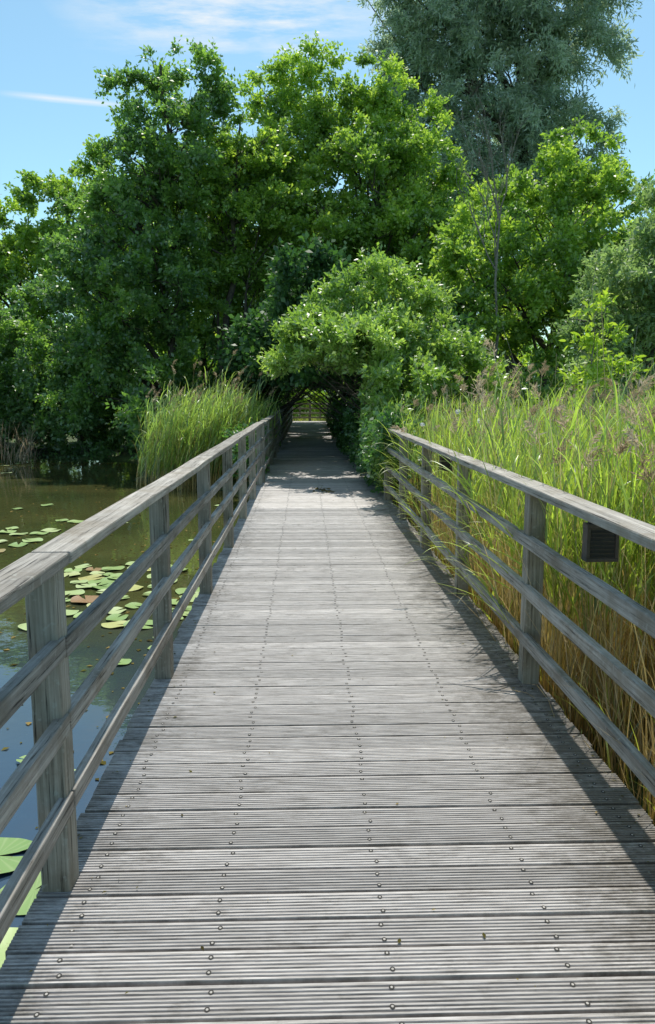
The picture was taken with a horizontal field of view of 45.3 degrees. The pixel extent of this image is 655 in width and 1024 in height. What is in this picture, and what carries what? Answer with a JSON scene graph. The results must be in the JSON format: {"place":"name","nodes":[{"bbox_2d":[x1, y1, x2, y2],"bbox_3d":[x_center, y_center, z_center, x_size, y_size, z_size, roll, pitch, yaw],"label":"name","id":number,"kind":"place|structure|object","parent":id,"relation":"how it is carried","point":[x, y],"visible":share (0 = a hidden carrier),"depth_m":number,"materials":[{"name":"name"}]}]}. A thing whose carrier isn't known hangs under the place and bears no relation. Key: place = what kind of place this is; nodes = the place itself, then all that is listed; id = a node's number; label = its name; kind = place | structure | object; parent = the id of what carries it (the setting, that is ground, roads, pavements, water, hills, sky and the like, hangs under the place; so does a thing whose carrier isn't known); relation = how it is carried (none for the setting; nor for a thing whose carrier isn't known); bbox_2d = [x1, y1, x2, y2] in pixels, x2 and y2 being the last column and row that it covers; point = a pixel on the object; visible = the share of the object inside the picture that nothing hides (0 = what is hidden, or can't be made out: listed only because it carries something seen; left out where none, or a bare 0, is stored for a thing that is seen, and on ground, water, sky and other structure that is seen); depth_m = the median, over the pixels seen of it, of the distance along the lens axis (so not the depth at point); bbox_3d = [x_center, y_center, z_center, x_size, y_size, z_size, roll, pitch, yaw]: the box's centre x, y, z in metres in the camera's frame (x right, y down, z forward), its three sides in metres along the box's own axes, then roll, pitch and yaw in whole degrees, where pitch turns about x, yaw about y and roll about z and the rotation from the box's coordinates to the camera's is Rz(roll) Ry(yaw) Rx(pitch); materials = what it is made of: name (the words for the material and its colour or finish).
{"place":"outdoors","nodes":[
{"label":"outdoors","id":0,"kind":"place"},
{"bbox_2d":[0,457,249,926],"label":"water","id":1,"kind":"structure","parent":0,"point":[20,485],"depth_m":9.91,"materials":[{"name":"green liquid"}]},
{"bbox_2d":[0,530,16,532],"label":"lily pad","id":2,"kind":"object","parent":1,"relation":"on","point":[10,531],"visible":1,"depth_m":12.05,"materials":[{"name":"green plant"}]},
{"bbox_2d":[0,927,17,967],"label":"lily pad","id":3,"kind":"object","parent":1,"relation":"on","point":[7,939],"visible":0.17,"depth_m":3.02,"materials":[{"name":"green plant"}]},
{"bbox_2d":[0,837,31,873],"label":"lily pad","id":4,"kind":"object","parent":1,"relation":"on","point":[9,846],"visible":0.82,"depth_m":3.63,"materials":[{"name":"green plant"}]},
{"bbox_2d":[9,542,27,546],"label":"lily pad","id":5,"kind":"object","parent":1,"relation":"on","point":[14,544],"visible":1,"depth_m":11.04,"materials":[{"name":"green plant"}]},
{"bbox_2d":[0,416,36,463],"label":"bank sedge","id":6,"kind":"object","parent":1,"relation":"on","point":[26,449],"visible":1,"depth_m":24.12,"materials":[{"name":"green plant"}]},
{"bbox_2d":[9,532,27,534],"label":"lily pad","id":7,"kind":"object","parent":1,"relation":"on","point":[18,533],"visible":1,"depth_m":11.87,"materials":[{"name":"green plant"}]},
{"bbox_2d":[16,755,25,762],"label":"lily pad","id":8,"kind":"object","parent":1,"relation":"on","point":[20,760],"visible":0.23,"depth_m":4.53,"materials":[{"name":"green plant"}]},
{"bbox_2d":[0,871,41,914],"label":"lily pad","id":9,"kind":"object","parent":1,"relation":"on","point":[28,901],"visible":0.16,"depth_m":3.30,"materials":[{"name":"green plant"}]},
{"bbox_2d":[18,623,26,629],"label":"lily pad","id":10,"kind":"object","parent":1,"relation":"on","point":[23,626],"visible":0.15,"depth_m":7.11,"materials":[{"name":"green plant"}]},
{"bbox_2d":[22,538,42,541],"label":"lily pad","id":11,"kind":"object","parent":1,"relation":"on","point":[33,539],"visible":1,"depth_m":11.34,"materials":[{"name":"green plant"}]},
{"bbox_2d":[30,531,48,533],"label":"lily pad","id":12,"kind":"object","parent":1,"relation":"on","point":[36,532],"visible":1,"depth_m":11.93,"materials":[{"name":"green plant"}]},
{"bbox_2d":[41,528,60,531],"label":"lily pad","id":13,"kind":"object","parent":1,"relation":"on","point":[49,530],"visible":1,"depth_m":12.19,"materials":[{"name":"green plant"}]},
{"bbox_2d":[64,571,79,576],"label":"lily pad","id":14,"kind":"object","parent":1,"relation":"on","point":[71,573],"visible":0.79,"depth_m":9.25,"materials":[{"name":"green plant"}]},
{"bbox_2d":[66,610,78,614],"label":"lily pad","id":15,"kind":"object","parent":1,"relation":"on","point":[70,612],"visible":0.55,"depth_m":7.58,"materials":[{"name":"green plant"}]},
{"bbox_2d":[64,568,81,571],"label":"lily pad","id":16,"kind":"object","parent":1,"relation":"on","point":[70,569],"visible":1,"depth_m":9.42,"materials":[{"name":"green plant"}]},
{"bbox_2d":[65,589,84,594],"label":"lily pad","id":17,"kind":"object","parent":1,"relation":"on","point":[77,592],"visible":0.78,"depth_m":8.36,"materials":[{"name":"green plant"}]},
{"bbox_2d":[67,520,83,522],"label":"lily pad","id":18,"kind":"object","parent":1,"relation":"on","point":[76,521],"visible":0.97,"depth_m":13.02,"materials":[{"name":"green plant"}]},
{"bbox_2d":[70,580,87,583],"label":"lily pad","id":19,"kind":"object","parent":1,"relation":"on","point":[79,581],"visible":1,"depth_m":8.84,"materials":[{"name":"green plant"}]},
{"bbox_2d":[74,564,91,567],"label":"lily pad","id":20,"kind":"object","parent":1,"relation":"on","point":[82,566],"visible":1,"depth_m":9.64,"materials":[{"name":"green plant"}]},
{"bbox_2d":[70,595,97,602],"bbox_3d":[-2.487,0.893,8.061,0.308,0.017,0.318,-4,11,-31],"label":"lily pad","id":21,"kind":"object","parent":1,"relation":"on","point":[87,599],"visible":0.9,"depth_m":8.06,"materials":[{"name":"brown plant"}]},
{"bbox_2d":[76,583,96,587],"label":"lily pad","id":22,"kind":"object","parent":1,"relation":"on","point":[87,585],"visible":1,"depth_m":8.65,"materials":[{"name":"green plant"}]},
{"bbox_2d":[78,574,103,580],"bbox_3d":[-2.718,0.757,9.015,0.304,0.017,0.291,-7,11,-42],"label":"lily pad","id":23,"kind":"object","parent":1,"relation":"on","point":[90,577],"visible":1,"depth_m":9.06,"materials":[{"name":"plant"}]},
{"bbox_2d":[86,567,101,570],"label":"lily pad","id":24,"kind":"object","parent":1,"relation":"on","point":[92,569],"visible":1,"depth_m":9.46,"materials":[{"name":"brown plant"}]},
{"bbox_2d":[89,571,104,574],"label":"lily pad","id":25,"kind":"object","parent":1,"relation":"on","point":[95,572],"visible":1,"depth_m":9.28,"materials":[{"name":"green plant"}]},
{"bbox_2d":[88,577,114,585],"bbox_3d":[-2.541,0.781,8.836,0.286,0.017,0.342,4,10,15],"label":"lily pad","id":26,"kind":"object","parent":1,"relation":"on","point":[106,580],"visible":0.97,"depth_m":8.86,"materials":[{"name":"green plant"}]},
{"bbox_2d":[92,583,111,588],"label":"lily pad","id":27,"kind":"object","parent":1,"relation":"on","point":[104,586],"visible":0.56,"depth_m":8.61,"materials":[{"name":"green plant"}]},
{"bbox_2d":[101,566,124,570],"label":"lily pad","id":28,"kind":"object","parent":1,"relation":"on","point":[115,568],"visible":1,"depth_m":9.53,"materials":[{"name":"green plant"}]},
{"bbox_2d":[101,620,125,627],"bbox_3d":[-1.940,1.029,7.198,0.262,0.013,0.220,-1,8,-14],"label":"lily pad","id":29,"kind":"object","parent":1,"relation":"on","point":[111,624],"visible":0.96,"depth_m":7.20,"materials":[{"name":"green plant"}]},
{"bbox_2d":[108,573,121,578],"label":"lily pad","id":30,"kind":"object","parent":1,"relation":"on","point":[116,575],"visible":0.38,"depth_m":9.12,"materials":[{"name":"green plant"}]},
{"bbox_2d":[106,614,127,620],"bbox_3d":[-1.988,0.994,7.415,0.208,0.012,0.239,1,9,17],"label":"lily pad","id":31,"kind":"object","parent":1,"relation":"on","point":[114,617],"visible":1,"depth_m":7.42,"materials":[{"name":"green plant"}]},
{"bbox_2d":[109,607,125,613],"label":"lily pad","id":32,"kind":"object","parent":1,"relation":"on","point":[113,610],"visible":0.8,"depth_m":7.66,"materials":[{"name":"green plant"}]},
{"bbox_2d":[0,462,248,828],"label":"floating leaves","id":33,"kind":"object","parent":1,"relation":"on","point":[102,761],"visible":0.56,"depth_m":10.12,"materials":[{"name":"plant"}]},
{"bbox_2d":[118,659,131,664],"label":"lily pad","id":34,"kind":"object","parent":1,"relation":"on","point":[124,661],"visible":0.69,"depth_m":6.20,"materials":[{"name":"green plant"}]},
{"bbox_2d":[125,602,141,607],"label":"lily pad","id":35,"kind":"object","parent":1,"relation":"on","point":[133,605],"visible":0.93,"depth_m":7.84,"materials":[{"name":"green plant"}]},
{"bbox_2d":[129,584,143,590],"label":"lily pad","id":36,"kind":"object","parent":1,"relation":"on","point":[135,587],"visible":0.4,"depth_m":8.56,"materials":[{"name":"plant"}]},
{"bbox_2d":[123,620,152,628],"bbox_3d":[-1.713,1.024,7.193,0.311,0.016,0.297,5,11,18],"label":"lily pad","id":37,"kind":"object","parent":1,"relation":"on","point":[149,622],"visible":0.29,"depth_m":7.19,"materials":[{"name":"green plant"}]},
{"bbox_2d":[175,587,199,593],"bbox_3d":[-1.479,0.844,8.421,0.302,0.017,0.316,4,9,20],"label":"lily pad","id":38,"kind":"object","parent":1,"relation":"on","point":[180,590],"visible":0.42,"depth_m":8.43,"materials":[{"name":"green plant"}]},
{"bbox_2d":[179,592,198,601],"bbox_3d":[-1.381,0.883,8.169,0.324,0.018,0.334,-3,10,-29],"label":"lily pad","id":39,"kind":"object","parent":1,"relation":"on","point":[194,596],"visible":0.21,"depth_m":8.20,"materials":[{"name":"green plant"}]},
{"bbox_2d":[376,302,654,825],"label":"reed bed","id":40,"kind":"object","parent":1,"relation":"on","point":[603,460],"visible":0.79,"depth_m":4.89,"materials":[{"name":"green plant"}]},
{"bbox_2d":[0,421,654,1023],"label":"boardwalk","id":41,"kind":"structure","parent":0,"point":[294,865],"depth_m":2.94,"materials":[{"name":"wood"}]},
{"bbox_2d":[0,422,263,943],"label":"railing","id":42,"kind":"object","parent":41,"relation":"attached to","point":[35,579],"visible":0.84,"depth_m":2.61,"materials":[{"name":"grey wood"}]},
{"bbox_2d":[259,406,292,482],"bbox_3d":[-1.637,-2.943,30.669,0.137,2.323,33.196,0,9,-2],"label":"railing","id":43,"kind":"object","parent":41,"relation":"attached to","point":[272,444],"visible":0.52,"depth_m":18.10,"materials":[{"name":"grey wood"}]},
{"bbox_2d":[221,391,289,483],"bbox_3d":[-1.983,-2.892,25.370,1.160,2.204,21.636,0,9,-2],"label":"railing creeper","id":44,"kind":"object","parent":43,"relation":"attached to","point":[234,449],"visible":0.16,"depth_m":15.83,"materials":[{"name":"green plant"}]},
{"bbox_2d":[29,483,648,993],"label":"leaf litter","id":45,"kind":"object","parent":41,"relation":"on","point":[331,653],"visible":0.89,"depth_m":3.72,"materials":[{"name":"brown plant"}]},
{"bbox_2d":[327,404,392,500],"bbox_3d":[0.475,-2.770,29.718,0.137,2.263,35.246,0,9,-2],"label":"railing","id":46,"kind":"object","parent":41,"relation":"attached to","point":[391,498],"visible":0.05,"depth_m":12.39,"materials":[{"name":"grey wood"}]},
{"bbox_2d":[323,394,435,493],"bbox_3d":[0.785,-2.437,22.331,1.420,2.032,23.669,0,9,-2],"label":"climbing ivy","id":47,"kind":"object","parent":46,"relation":"attached to","point":[345,430],"visible":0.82,"depth_m":12.79,"materials":[{"name":"green plant"}]},
{"bbox_2d":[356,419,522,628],"bbox_3d":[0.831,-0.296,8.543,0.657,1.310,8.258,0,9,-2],"label":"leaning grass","id":48,"kind":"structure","parent":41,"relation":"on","point":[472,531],"depth_m":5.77,"materials":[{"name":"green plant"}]},
{"bbox_2d":[383,428,654,796],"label":"railing","id":49,"kind":"object","parent":41,"relation":"attached to","point":[537,553],"visible":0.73,"depth_m":4.19,"materials":[{"name":"grey wood"}]},
{"bbox_2d":[439,455,452,470],"bbox_3d":[1.117,-0.483,7.394,0.120,0.192,0.054,0,9,-2],"label":"louvred box","id":50,"kind":"object","parent":49,"relation":"hanging from","point":[444,462],"visible":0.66,"depth_m":7.38,"materials":[{"name":"black metal"}]},
{"bbox_2d":[581,522,619,561],"bbox_3d":[1.234,0.111,3.541,0.147,0.223,0.064,0,9,-2],"label":"louvred box","id":51,"kind":"object","parent":49,"relation":"hanging from","point":[599,544],"visible":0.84,"depth_m":3.52,"materials":[{"name":"black metal"}]},
{"bbox_2d":[0,395,654,826],"bbox_3d":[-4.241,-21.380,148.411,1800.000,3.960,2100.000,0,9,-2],"label":"ground","id":52,"kind":"structure","parent":0,"point":[124,455],"depth_m":18.40,"materials":[{"name":"brown soil"}]},
{"bbox_2d":[0,191,78,443],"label":"tree","id":53,"kind":"object","parent":52,"relation":"on","point":[11,264],"visible":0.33,"depth_m":30.48,"materials":[{"name":"green plant"}]},
{"bbox_2d":[0,267,157,452],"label":"tree","id":54,"kind":"object","parent":52,"relation":"on","point":[25,383],"visible":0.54,"depth_m":25.73,"materials":[{"name":"green plant"}]},
{"bbox_2d":[0,134,159,440],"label":"tree","id":55,"kind":"object","parent":52,"relation":"on","point":[49,188],"visible":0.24,"depth_m":29.51,"materials":[{"name":"green plant"}]},
{"bbox_2d":[0,344,219,461],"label":"bush","id":56,"kind":"object","parent":52,"relation":"on","point":[101,433],"visible":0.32,"depth_m":25.53,"materials":[{"name":"green plant"}]},
{"bbox_2d":[74,159,200,389],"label":"tree","id":57,"kind":"object","parent":52,"relation":"on","point":[185,314],"visible":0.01,"depth_m":32.65,"materials":[{"name":"green plant"}]},
{"bbox_2d":[20,35,263,434],"bbox_3d":[-5.552,-8.097,24.447,7.291,13.230,5.902,0,9,-2],"label":"alder tree","id":58,"kind":"object","parent":52,"relation":"on","point":[132,210],"visible":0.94,"depth_m":23.61,"materials":[{"name":"green plant"}]},
{"bbox_2d":[147,191,257,389],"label":"background tree","id":59,"kind":"object","parent":52,"relation":"on","point":[203,337],"visible":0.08,"depth_m":33.19,"materials":[{"name":"green plant"}]},
{"bbox_2d":[131,350,286,490],"bbox_3d":[-2.828,-2.150,18.284,3.756,3.130,4.204,-4,10,-27],"label":"reed clump","id":60,"kind":"object","parent":52,"relation":"on","point":[191,427],"visible":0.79,"depth_m":17.52,"materials":[{"name":"green plant"}]},
{"bbox_2d":[142,73,333,395],"bbox_3d":[-2.932,-7.822,25.966,6.286,12.136,4.896,0,9,-2],"label":"alder tree","id":61,"kind":"object","parent":52,"relation":"on","point":[243,160],"visible":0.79,"depth_m":25.02,"materials":[{"name":"green plant"}]},
{"bbox_2d":[198,331,354,415],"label":"hazel tree","id":62,"kind":"object","parent":52,"relation":"on","point":[265,390],"visible":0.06,"depth_m":25.99,"materials":[{"name":"green plant"}]},
{"bbox_2d":[237,380,337,414],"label":"hazel tree","id":63,"kind":"object","parent":52,"relation":"on","point":[314,385],"visible":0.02,"depth_m":32.77,"materials":[{"name":"green plant"}]},
{"bbox_2d":[227,281,361,421],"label":"hazel tree","id":64,"kind":"object","parent":52,"relation":"on","point":[248,380],"visible":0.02,"depth_m":23.62,"materials":[{"name":"green plant"}]},
{"bbox_2d":[218,30,373,402],"bbox_3d":[-0.997,-9.323,27.796,6.696,14.563,5.711,0,9,-2],"label":"alder tree","id":65,"kind":"object","parent":52,"relation":"on","point":[288,100],"visible":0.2,"depth_m":26.89,"materials":[{"name":"green plant"}]},
{"bbox_2d":[283,387,320,402],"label":"hazel tree","id":66,"kind":"object","parent":52,"relation":"on","point":[289,397],"visible":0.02,"depth_m":45.13,"materials":[{"name":"green plant"}]},
{"bbox_2d":[282,385,331,402],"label":"hazel tree","id":67,"kind":"object","parent":52,"relation":"on","point":[299,394],"visible":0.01,"depth_m":39.87,"materials":[{"name":"green plant"}]},
{"bbox_2d":[293,415,325,420],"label":"meadow grass","id":68,"kind":"structure","parent":52,"relation":"on","point":[313,419],"depth_m":49.83,"materials":[{"name":"green plant"}]},
{"bbox_2d":[284,386,334,404],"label":"hazel tree","id":69,"kind":"object","parent":52,"relation":"on","point":[329,397],"visible":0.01,"depth_m":42.80,"materials":[{"name":"green plant"}]},
{"bbox_2d":[293,401,326,420],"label":"gate","id":70,"kind":"structure","parent":52,"relation":"on","point":[309,412],"depth_m":47.80,"materials":[{"name":"grey wood"}]},
{"bbox_2d":[272,369,351,420],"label":"hazel tree","id":71,"kind":"object","parent":52,"relation":"on","point":[343,394],"visible":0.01,"depth_m":29.52,"materials":[{"name":"green plant"}]},
{"bbox_2d":[298,387,339,402],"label":"hazel tree","id":72,"kind":"object","parent":52,"relation":"on","point":[330,400],"visible":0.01,"depth_m":36.49,"materials":[{"name":"green plant"}]},
{"bbox_2d":[114,340,539,420],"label":"sunlit hedge","id":73,"kind":"object","parent":52,"relation":"on","point":[322,410],"visible":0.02,"depth_m":52.11,"materials":[{"name":"green plant"}]},
{"bbox_2d":[0,297,653,414],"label":"woodland","id":74,"kind":"object","parent":52,"relation":"on","point":[530,361],"visible":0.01,"depth_m":64.96,"materials":[{"name":"green plant"}]},
{"bbox_2d":[210,251,455,414],"bbox_3d":[0.168,-3.958,21.018,7.018,5.942,4.082,3,9,18],"label":"hazel tree","id":75,"kind":"object","parent":52,"relation":"on","point":[226,359],"visible":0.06,"depth_m":20.98,"materials":[{"name":"green plant"}]},
{"bbox_2d":[226,231,485,436],"bbox_3d":[0.634,-3.652,18.620,6.042,5.972,3.998,4,10,27],"label":"hazel tree","id":76,"kind":"object","parent":52,"relation":"on","point":[293,287],"visible":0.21,"depth_m":18.29,"materials":[{"name":"green plant"}]},
{"bbox_2d":[254,46,499,312],"bbox_3d":[1.330,-8.763,26.468,6.994,13.934,6.682,-7,11,-40],"label":"alder tree","id":77,"kind":"object","parent":52,"relation":"on","point":[389,220],"visible":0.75,"depth_m":25.46,"materials":[{"name":"green plant"}]},
{"bbox_2d":[257,242,526,492],"bbox_3d":[1.534,-2.712,15.200,4.865,5.270,5.151,-5,10,-31],"label":"willow shrub","id":78,"kind":"object","parent":52,"relation":"on","point":[354,328],"visible":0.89,"depth_m":14.94,"materials":[{"name":"green plant"}]},
{"bbox_2d":[386,184,552,393],"bbox_3d":[5.484,-7.459,30.146,8.221,10.098,6.248,0,9,-2],"label":"background tree","id":79,"kind":"object","parent":52,"relation":"on","point":[518,212],"visible":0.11,"depth_m":29.16,"materials":[{"name":"green plant"}]},
{"bbox_2d":[430,72,526,403],"bbox_3d":[3.462,-5.463,19.000,1.741,9.378,2.287,-7,11,-37],"label":"dead tree","id":80,"kind":"object","parent":52,"relation":"on","point":[496,247],"visible":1,"depth_m":18.49,"materials":[{"name":"grey plant"}]},
{"bbox_2d":[329,362,653,443],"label":"hedge undergrowth","id":81,"kind":"object","parent":52,"relation":"on","point":[550,371],"visible":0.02,"depth_m":18.17,"materials":[{"name":"green plant"}]},
{"bbox_2d":[347,0,644,419],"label":"willow tree","id":82,"kind":"object","parent":52,"relation":"on","point":[532,96],"visible":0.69,"depth_m":39.39,"materials":[{"name":"green plant"}]},
{"bbox_2d":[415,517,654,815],"bbox_3d":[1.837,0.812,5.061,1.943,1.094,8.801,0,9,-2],"label":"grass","id":83,"kind":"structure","parent":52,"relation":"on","point":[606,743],"depth_m":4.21,"materials":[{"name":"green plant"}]},
{"bbox_2d":[424,115,654,408],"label":"alder tree","id":84,"kind":"object","parent":52,"relation":"on","point":[570,240],"visible":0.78,"depth_m":19.54,"materials":[{"name":"green plant"}]},
{"bbox_2d":[499,195,654,420],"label":"background tree","id":85,"kind":"object","parent":52,"relation":"on","point":[583,207],"visible":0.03,"depth_m":25.28,"materials":[{"name":"green plant"}]},
{"bbox_2d":[549,169,654,404],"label":"willow tree","id":86,"kind":"object","parent":52,"relation":"on","point":[636,282],"visible":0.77,"depth_m":14.41,"materials":[{"name":"green plant"}]},
{"bbox_2d":[557,268,652,413],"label":"sapling","id":87,"kind":"object","parent":52,"relation":"on","point":[588,339],"visible":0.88,"depth_m":9.88,"materials":[{"name":"green plant"}]},
{"bbox_2d":[0,0,654,366],"label":"sky","id":88,"kind":"structure","parent":0,"point":[50,50],"materials":[{"name":"blue"}]}
]}

